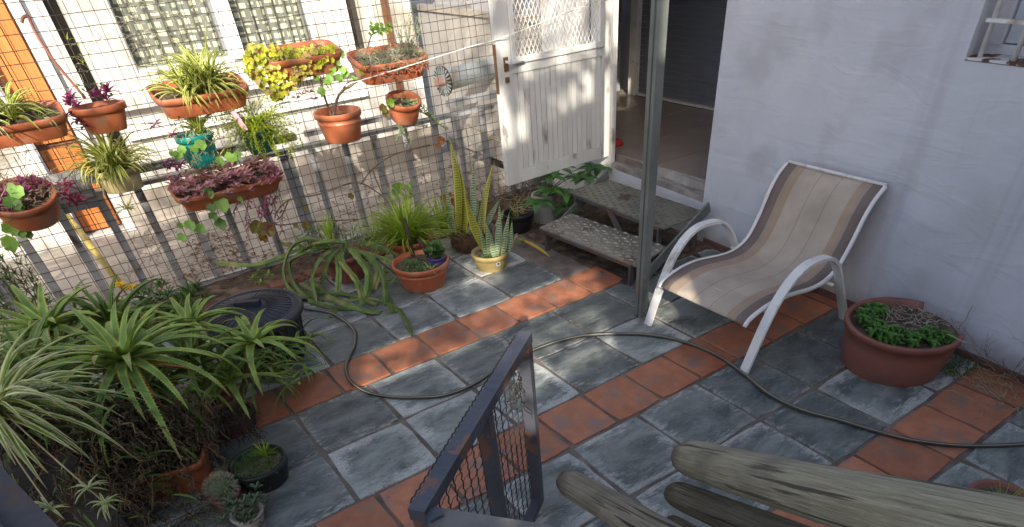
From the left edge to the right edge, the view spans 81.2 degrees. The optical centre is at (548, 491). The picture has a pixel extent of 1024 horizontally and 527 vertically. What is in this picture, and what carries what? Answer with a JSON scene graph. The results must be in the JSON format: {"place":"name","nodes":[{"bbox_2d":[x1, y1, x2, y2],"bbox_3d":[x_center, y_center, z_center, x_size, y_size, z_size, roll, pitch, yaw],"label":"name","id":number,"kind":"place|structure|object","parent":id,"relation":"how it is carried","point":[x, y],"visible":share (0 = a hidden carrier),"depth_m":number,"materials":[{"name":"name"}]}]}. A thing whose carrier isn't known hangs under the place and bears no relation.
{"place":"outdoors","nodes":[
{"label":"outdoors","id":0,"kind":"place"},
{"bbox_2d":[0,466,57,526],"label":"corner rail","id":1,"kind":"object","parent":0,"point":[19,507],"visible":1,"depth_m":1.42,"materials":[{"name":"metal"}]},
{"bbox_2d":[0,150,532,337],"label":"patio","id":2,"kind":"structure","parent":0,"point":[74,259],"depth_m":4.89,"materials":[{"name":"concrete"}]},
{"bbox_2d":[66,214,124,288],"bbox_3d":[-3.188,-1.684,4.191,0.470,0.435,0.044,31,54,31],"label":"pole","id":3,"kind":"object","parent":2,"relation":"on","point":[89,244],"visible":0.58,"depth_m":4.17,"materials":[{"name":"yellow metal"}]},
{"bbox_2d":[122,164,500,299],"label":"leaf litter","id":4,"kind":"object","parent":2,"relation":"on","point":[232,251],"visible":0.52,"depth_m":4.69,"materials":[{"name":"brown plant"}]},
{"bbox_2d":[0,0,544,229],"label":"ground","id":5,"kind":"structure","parent":0,"point":[501,165],"depth_m":12.74,"materials":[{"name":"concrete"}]},
{"bbox_2d":[0,0,435,261],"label":"neighbour house","id":6,"kind":"structure","parent":5,"relation":"on","point":[31,9],"depth_m":4.81,"materials":[{"name":"paint"}]},
{"bbox_2d":[0,0,120,232],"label":"shutter door","id":7,"kind":"structure","parent":6,"relation":"in","point":[10,26],"depth_m":4.36,"materials":[{"name":"brown wood"}]},
{"bbox_2d":[107,0,232,72],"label":"window","id":8,"kind":"structure","parent":6,"relation":"in","point":[176,7],"depth_m":4.65,"materials":[{"name":"glass"}]},
{"bbox_2d":[228,0,314,53],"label":"window","id":9,"kind":"structure","parent":6,"relation":"in","point":[277,11],"depth_m":4.99,"materials":[{"name":"white glass"}]},
{"bbox_2d":[345,0,364,48],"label":"dark window","id":10,"kind":"structure","parent":6,"relation":"in","point":[354,14],"depth_m":5.36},
{"bbox_2d":[410,0,588,188],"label":"boundary wall","id":11,"kind":"structure","parent":5,"relation":"on","point":[460,44],"depth_m":5.57,"materials":[{"name":"paint"}]},
{"bbox_2d":[433,57,494,95],"bbox_3d":[-0.724,-3.592,5.152,0.216,0.216,0.664,29,53,30],"label":"metal duct","id":12,"kind":"object","parent":11,"relation":"attached to","point":[464,75],"visible":0.94,"depth_m":5.08,"materials":[{"name":"metal"}]},
{"bbox_2d":[410,0,471,7],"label":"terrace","id":13,"kind":"structure","parent":0,"point":[447,2],"depth_m":7.28,"materials":[{"name":"concrete"}]},
{"bbox_2d":[32,223,1023,526],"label":"floor","id":14,"kind":"structure","parent":0,"point":[628,415],"depth_m":2.89,"materials":[{"name":"grey tile"}]},
{"bbox_2d":[0,315,95,408],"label":"potted aloe","id":15,"kind":"object","parent":14,"relation":"on","point":[80,325],"visible":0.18,"depth_m":2.52,"materials":[{"name":"green plant"}]},
{"bbox_2d":[0,306,117,422],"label":"potted aloe","id":16,"kind":"object","parent":14,"relation":"on","point":[36,331],"visible":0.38,"depth_m":2.29,"materials":[{"name":"green plant"}]},
{"bbox_2d":[0,424,135,526],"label":"plant","id":17,"kind":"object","parent":14,"relation":"on","point":[17,472],"depth_m":2.11,"materials":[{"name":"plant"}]},
{"bbox_2d":[0,282,159,434],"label":"potted aloe","id":18,"kind":"object","parent":14,"relation":"on","point":[29,309],"visible":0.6,"depth_m":2.61,"materials":[{"name":"green plant"}]},
{"bbox_2d":[41,367,149,434],"bbox_3d":[-1.871,-0.265,2.503,0.582,0.528,0.580,-29,49,-24],"label":"potted aloe","id":19,"kind":"object","parent":14,"relation":"on","point":[84,394],"visible":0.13,"depth_m":2.38,"materials":[{"name":"green plant"}]},
{"bbox_2d":[42,273,175,398],"bbox_3d":[-2.080,-0.703,2.913,0.779,0.611,0.725,-29,49,-24],"label":"potted aloe","id":20,"kind":"object","parent":14,"relation":"on","point":[101,305],"visible":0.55,"depth_m":2.79,"materials":[{"name":"green plant"}]},
{"bbox_2d":[0,314,222,526],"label":"potted spider plant","id":21,"kind":"object","parent":14,"relation":"on","point":[15,388],"visible":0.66,"depth_m":2.00,"materials":[{"name":"green plant"}]},
{"bbox_2d":[90,352,238,433],"bbox_3d":[-1.672,-0.364,2.616,0.548,0.494,0.580,0,44,4],"label":"potted aloe","id":22,"kind":"object","parent":14,"relation":"on","point":[157,390],"visible":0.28,"depth_m":2.50,"materials":[{"name":"green plant"}]},
{"bbox_2d":[0,278,336,526],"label":"potted aloe","id":23,"kind":"object","parent":14,"relation":"on","point":[125,352],"visible":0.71,"depth_m":2.33,"materials":[{"name":"plant"}]},
{"bbox_2d":[3,304,55,319],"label":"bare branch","id":24,"kind":"object","parent":23,"relation":"attached to","point":[50,305],"visible":0.23,"depth_m":2.84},
{"bbox_2d":[144,293,255,407],"bbox_3d":[-1.644,-0.657,2.885,0.462,0.540,0.488,-10,44,-6],"label":"potted aloe","id":25,"kind":"object","parent":14,"relation":"on","point":[186,310],"visible":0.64,"depth_m":2.77,"materials":[{"name":"green plant"}]},
{"bbox_2d":[118,311,288,417],"bbox_3d":[-1.593,-0.499,2.748,0.747,0.498,0.646,-29,49,-24],"label":"potted aloe","id":26,"kind":"object","parent":14,"relation":"on","point":[196,359],"visible":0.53,"depth_m":2.63,"materials":[{"name":"green plant"}]},
{"bbox_2d":[208,466,232,479],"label":"potted cactus","id":27,"kind":"object","parent":14,"relation":"on","point":[221,469],"visible":0.26,"depth_m":2.58,"materials":[{"name":"plant"}]},
{"bbox_2d":[201,471,241,511],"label":"potted cactus","id":28,"kind":"object","parent":14,"relation":"on","point":[219,486],"visible":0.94,"depth_m":2.42,"materials":[{"name":"green plant"}]},
{"bbox_2d":[172,349,294,440],"bbox_3d":[-1.469,-0.468,2.792,0.565,0.380,0.585,-29,49,-24],"label":"potted aloe","id":29,"kind":"object","parent":14,"relation":"on","point":[232,374],"visible":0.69,"depth_m":2.70,"materials":[{"name":"green plant"}]},
{"bbox_2d":[197,486,273,526],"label":"dry weeds","id":30,"kind":"object","parent":14,"relation":"on","point":[243,492],"visible":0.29,"depth_m":2.44,"materials":[{"name":"plant"}]},
{"bbox_2d":[216,481,272,526],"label":"potted succulent","id":31,"kind":"object","parent":14,"relation":"on","point":[248,511],"visible":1,"depth_m":2.37,"materials":[{"name":"plant"}]},
{"bbox_2d":[184,308,325,449],"bbox_3d":[-1.355,-0.536,2.770,0.601,0.496,0.608,-29,49,-24],"label":"potted aloe","id":32,"kind":"object","parent":14,"relation":"on","point":[248,338],"visible":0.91,"depth_m":2.71,"materials":[{"name":"green plant"}]},
{"bbox_2d":[202,288,307,376],"bbox_3d":[-1.568,-0.887,3.262,0.570,0.341,0.536,-29,49,-24],"label":"dustbin","id":33,"kind":"object","parent":14,"relation":"on","point":[278,304],"visible":0.51,"depth_m":3.15,"materials":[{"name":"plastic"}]},
{"bbox_2d":[225,440,288,493],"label":"potted grass","id":34,"kind":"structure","parent":14,"relation":"on","point":[265,466],"depth_m":2.54,"materials":[{"name":"black plastic"}]},
{"bbox_2d":[216,212,412,335],"bbox_3d":[-1.317,-1.553,3.886,1.705,0.432,0.885,23,50,25],"label":"potted cactus","id":35,"kind":"object","parent":14,"relation":"on","point":[344,262],"visible":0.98,"depth_m":3.91,"materials":[{"name":"green plant"}]},
{"bbox_2d":[0,184,698,360],"bbox_3d":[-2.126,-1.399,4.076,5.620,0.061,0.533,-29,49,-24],"label":"soil bed","id":36,"kind":"object","parent":14,"relation":"on","point":[236,285],"visible":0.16,"depth_m":4.16,"materials":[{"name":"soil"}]},
{"bbox_2d":[0,243,57,326],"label":"tall herb","id":37,"kind":"object","parent":36,"relation":"on","point":[9,278],"visible":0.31,"depth_m":3.64,"materials":[{"name":"green plant"}]},
{"bbox_2d":[113,276,211,328],"bbox_3d":[-2.365,-1.182,3.572,0.634,0.373,0.536,-29,49,-24],"label":"daisy plant","id":38,"kind":"object","parent":36,"relation":"on","point":[185,291],"visible":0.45,"depth_m":3.66,"materials":[{"name":"green plant"}]},
{"bbox_2d":[117,204,211,295],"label":"dry twigs","id":39,"kind":"object","parent":36,"relation":"on","point":[161,253],"visible":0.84,"depth_m":3.84,"materials":[{"name":"brown plant"}]},
{"bbox_2d":[0,0,551,343],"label":"fence","id":40,"kind":"object","parent":36,"relation":"on","point":[93,197],"visible":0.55,"depth_m":3.97,"materials":[{"name":"black metal"}]},
{"bbox_2d":[0,74,70,148],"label":"planter","id":41,"kind":"object","parent":40,"relation":"hanging from","point":[22,122],"visible":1,"depth_m":3.02,"materials":[{"name":"ceramic"}]},
{"bbox_2d":[0,157,85,252],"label":"planter","id":42,"kind":"object","parent":40,"relation":"hanging from","point":[29,204],"visible":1,"depth_m":3.13,"materials":[{"name":"ceramic"}]},
{"bbox_2d":[0,33,132,280],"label":"dry twigs","id":43,"kind":"object","parent":40,"relation":"attached to","point":[63,137],"visible":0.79,"depth_m":3.22,"materials":[{"name":"brown plant"}]},
{"bbox_2d":[60,82,126,134],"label":"planter","id":44,"kind":"object","parent":40,"relation":"hanging from","point":[106,115],"visible":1,"depth_m":3.19,"materials":[{"name":"ceramic"}]},
{"bbox_2d":[20,14,86,98],"bbox_3d":[-2.524,-2.204,3.040,0.023,0.363,0.122,31,54,31],"label":"hooked cane","id":45,"kind":"object","parent":44,"relation":"in","point":[23,17],"visible":1,"depth_m":3.00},
{"bbox_2d":[1,26,186,242],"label":"climber leaves","id":46,"kind":"object","parent":40,"relation":"attached to","point":[71,68],"visible":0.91,"depth_m":3.18,"materials":[{"name":"plant"}]},
{"bbox_2d":[49,125,171,218],"bbox_3d":[-2.418,-1.822,3.387,0.630,0.486,0.576,12,46,16],"label":"planter","id":47,"kind":"object","parent":40,"relation":"hanging from","point":[113,169],"visible":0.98,"depth_m":3.30,"materials":[{"name":"beige plastic"}]},
{"bbox_2d":[84,0,224,61],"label":"dry twigs","id":48,"kind":"object","parent":40,"relation":"attached to","point":[147,29],"visible":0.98,"depth_m":3.26,"materials":[{"name":"brown plant"}]},
{"bbox_2d":[127,22,252,118],"bbox_3d":[-1.992,-2.325,3.307,0.656,0.379,0.582,-29,61,-24],"label":"planter","id":49,"kind":"object","parent":40,"relation":"hanging from","point":[195,86],"visible":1,"depth_m":3.34,"materials":[{"name":"ceramic"}]},
{"bbox_2d":[147,109,241,185],"bbox_3d":[-2.099,-2.094,3.532,0.448,0.443,0.370,-18,46,-14],"label":"planter","id":50,"kind":"object","parent":40,"relation":"hanging from","point":[196,148],"visible":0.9,"depth_m":3.50,"materials":[{"name":"teal ceramic"}]},
{"bbox_2d":[204,79,305,165],"bbox_3d":[-1.835,-2.231,3.666,0.442,0.488,0.609,25,51,27],"label":"planter","id":51,"kind":"object","parent":40,"relation":"hanging from","point":[257,137],"visible":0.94,"depth_m":3.65,"materials":[{"name":"green plastic"}]},
{"bbox_2d":[230,110,247,130],"bbox_3d":[-1.840,-2.203,3.545,0.064,0.120,0.012,-29,49,-24],"label":"plant tag","id":52,"kind":"object","parent":51,"relation":"hanging from","point":[238,120],"visible":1,"depth_m":3.54,"materials":[{"name":"plastic"}]},
{"bbox_2d":[242,29,345,102],"bbox_3d":[-1.565,-2.570,3.623,0.622,0.340,0.297,-29,61,-24],"label":"planter","id":53,"kind":"object","parent":40,"relation":"hanging from","point":[294,64],"visible":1,"depth_m":3.54,"materials":[{"name":"ceramic"}]},
{"bbox_2d":[159,144,429,242],"bbox_3d":[-1.602,-2.037,4.041,1.835,0.574,0.367,-29,61,-24],"label":"planter","id":54,"kind":"object","parent":40,"relation":"hanging from","point":[223,188],"visible":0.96,"depth_m":3.69,"materials":[{"name":"ceramic"}]},
{"bbox_2d":[313,69,363,143],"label":"planter","id":55,"kind":"object","parent":40,"relation":"hanging from","point":[338,124],"visible":0.99,"depth_m":3.79,"materials":[{"name":"ceramic"}]},
{"bbox_2d":[346,5,429,84],"bbox_3d":[-1.008,-2.852,3.812,0.554,0.350,0.377,-29,61,-24],"label":"planter","id":56,"kind":"object","parent":40,"relation":"hanging from","point":[368,61],"visible":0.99,"depth_m":3.83,"materials":[{"name":"ceramic"}]},
{"bbox_2d":[379,84,448,141],"bbox_3d":[-0.971,-2.650,4.148,0.530,0.287,0.293,-29,66,-24],"label":"planter","id":57,"kind":"object","parent":40,"relation":"hanging from","point":[404,106],"visible":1,"depth_m":4.07,"materials":[{"name":"ceramic"}]},
{"bbox_2d":[247,237,525,284],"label":"weeds","id":58,"kind":"object","parent":36,"relation":"on","point":[268,273],"visible":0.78,"depth_m":4.08,"materials":[{"name":"green plant"}]},
{"bbox_2d":[437,159,568,223],"bbox_3d":[-0.388,-2.365,4.694,1.248,0.415,0.686,-29,49,-24],"label":"dry bramble","id":59,"kind":"object","parent":36,"relation":"on","point":[502,196],"visible":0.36,"depth_m":4.73,"materials":[{"name":"brown plant"}]},
{"bbox_2d":[347,181,464,263],"bbox_3d":[-0.978,-1.816,4.087,0.805,0.474,0.820,-29,49,-24],"label":"potted plant","id":60,"kind":"object","parent":14,"relation":"on","point":[395,238],"visible":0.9,"depth_m":4.06,"materials":[{"name":"green plant"}]},
{"bbox_2d":[391,218,448,292],"bbox_3d":[-0.836,-1.518,3.839,0.372,0.376,0.372,4,44,8],"label":"potted plant","id":61,"kind":"object","parent":14,"relation":"on","point":[423,269],"visible":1,"depth_m":3.84,"materials":[{"name":"green plant"}]},
{"bbox_2d":[419,135,503,254],"bbox_3d":[-0.660,-2.051,4.134,0.657,0.744,0.472,-3,44,1],"label":"potted snake plant","id":62,"kind":"object","parent":14,"relation":"on","point":[468,245],"visible":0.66,"depth_m":4.18,"materials":[{"name":"green plant"}]},
{"bbox_2d":[407,331,543,526],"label":"metal gate","id":63,"kind":"structure","parent":14,"relation":"on","point":[478,422],"depth_m":1.77,"materials":[{"name":"metal"}]},
{"bbox_2d":[426,506,559,526],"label":"hand rail","id":64,"kind":"object","parent":63,"relation":"attached to","point":[436,516],"visible":1,"depth_m":1.34,"materials":[{"name":"metal"}]},
{"bbox_2d":[464,192,549,272],"bbox_3d":[-0.316,-1.800,4.014,0.534,0.510,0.354,-29,49,-24],"label":"potted snake plant","id":65,"kind":"object","parent":14,"relation":"on","point":[489,256],"visible":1,"depth_m":3.96,"materials":[{"name":"green plant"}]},
{"bbox_2d":[193,228,980,525],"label":"debris","id":66,"kind":"object","parent":14,"relation":"on","point":[557,355],"visible":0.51,"depth_m":2.97,"materials":[{"name":"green plant"}]},
{"bbox_2d":[501,195,717,284],"bbox_3d":[0.380,-1.934,4.453,0.890,0.014,1.630,-29,49,-24],"label":"dirt patch","id":67,"kind":"object","parent":14,"relation":"on","point":[585,257],"visible":0.34,"depth_m":4.29,"materials":[{"name":"brown soil"}]},
{"bbox_2d":[503,198,533,233],"bbox_3d":[-0.234,-2.092,4.493,0.244,0.236,0.244,-29,49,-24],"label":"planter pot","id":68,"kind":"object","parent":67,"relation":"on","point":[522,223],"visible":0.81,"depth_m":4.48,"materials":[{"name":"black plastic"}]},
{"bbox_2d":[460,121,544,213],"bbox_3d":[-0.296,-2.440,4.476,0.377,0.560,0.658,-29,49,-24],"label":"dry straw","id":69,"kind":"object","parent":68,"relation":"in","point":[515,198],"visible":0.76,"depth_m":4.49,"materials":[{"name":"beige plant"}]},
{"bbox_2d":[521,162,612,223],"bbox_3d":[0.154,-2.272,4.564,0.470,0.356,1.018,30,53,30],"label":"potted umbrella plant","id":70,"kind":"object","parent":67,"relation":"on","point":[545,196],"visible":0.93,"depth_m":4.49,"materials":[{"name":"green plant"}]},
{"bbox_2d":[556,470,682,526],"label":"log","id":71,"kind":"object","parent":14,"relation":"on","point":[606,504],"visible":1,"depth_m":1.76,"materials":[{"name":"grey wood"}]},
{"bbox_2d":[539,169,710,285],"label":"metal steps","id":72,"kind":"structure","parent":14,"relation":"on","point":[617,244],"depth_m":4.03,"materials":[{"name":"metal"}]},
{"bbox_2d":[634,0,668,317],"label":"steel post","id":73,"kind":"object","parent":14,"relation":"on","point":[657,48],"visible":0.9,"depth_m":2.88,"materials":[{"name":"grey metal"}]},
{"bbox_2d":[303,307,1023,447],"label":"garden hose","id":74,"kind":"object","parent":14,"relation":"on","point":[821,415],"visible":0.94,"depth_m":3.00,"materials":[{"name":"rubber"}]},
{"bbox_2d":[667,515,696,526],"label":"log","id":75,"kind":"object","parent":14,"relation":"on","point":[679,520],"visible":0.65,"depth_m":1.96,"materials":[{"name":"brown wood"}]},
{"bbox_2d":[664,482,810,526],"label":"log","id":76,"kind":"object","parent":75,"relation":"on","point":[711,508],"visible":1,"depth_m":1.73,"materials":[{"name":"grey wood"}]},
{"bbox_2d":[671,440,1023,526],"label":"log","id":77,"kind":"object","parent":76,"relation":"on","point":[830,495],"visible":1,"depth_m":1.27,"materials":[{"name":"grey wood"}]},
{"bbox_2d":[471,0,1023,383],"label":"house","id":78,"kind":"structure","parent":14,"relation":"on","point":[917,106],"depth_m":2.97,"materials":[{"name":"white paint"}]},
{"bbox_2d":[488,0,611,185],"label":"open door","id":79,"kind":"structure","parent":78,"relation":"attached to","point":[554,109],"depth_m":4.13,"materials":[{"name":"white paint"}]},
{"bbox_2d":[68,0,597,130],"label":"clothesline","id":80,"kind":"object","parent":79,"relation":"attached to","point":[365,78],"visible":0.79,"depth_m":3.72,"materials":[{"name":"white plastic"}]},
{"bbox_2d":[628,0,727,110],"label":"roller shutter","id":81,"kind":"object","parent":78,"relation":"on","point":[639,42],"visible":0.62,"depth_m":5.58,"materials":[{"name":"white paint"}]},
{"bbox_2d":[965,0,1023,66],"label":"window","id":82,"kind":"structure","parent":78,"relation":"in","point":[1004,38],"depth_m":2.49,"materials":[{"name":"blue paint"}]},
{"bbox_2d":[977,0,1023,60],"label":"window grille","id":83,"kind":"object","parent":78,"relation":"attached to","point":[993,19],"depth_m":2.41,"materials":[{"name":"white metal"}]},
{"bbox_2d":[644,160,887,373],"bbox_3d":[1.140,-1.228,3.182,0.975,0.682,0.731,-29,49,-24],"label":"patio chair","id":84,"kind":"object","parent":14,"relation":"on","point":[804,231],"visible":1,"depth_m":3.18,"materials":[{"name":"beige fabric"}]},
{"bbox_2d":[840,297,974,386],"bbox_3d":[1.721,-0.768,2.924,0.536,0.311,0.528,14,47,18],"label":"potted mint","id":85,"kind":"object","parent":14,"relation":"on","point":[896,342],"visible":1,"depth_m":2.84,"materials":[{"name":"brown ceramic"}]},
{"bbox_2d":[940,352,979,377],"bbox_3d":[1.977,-0.673,3.012,0.295,0.027,0.374,-29,49,-24],"label":"moss patch","id":86,"kind":"object","parent":14,"relation":"on","point":[957,372],"visible":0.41,"depth_m":2.96,"materials":[{"name":"green plant"}]},
{"bbox_2d":[937,322,1023,418],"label":"dry shrub","id":87,"kind":"object","parent":14,"relation":"on","point":[989,381],"visible":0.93,"depth_m":2.83,"materials":[{"name":"plant"}]},
{"bbox_2d":[968,473,1023,496],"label":"potted twigs","id":88,"kind":"object","parent":14,"relation":"on","point":[998,486],"visible":0.24,"depth_m":2.20,"materials":[{"name":"ceramic"}]},
{"bbox_2d":[615,138,622,146],"bbox_3d":[0.547,-2.849,4.862,0.150,0.050,0.086,-29,49,-24],"label":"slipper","id":89,"kind":"object","parent":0,"point":[618,142],"visible":0.58,"depth_m":4.84,"materials":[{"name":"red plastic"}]}
]}

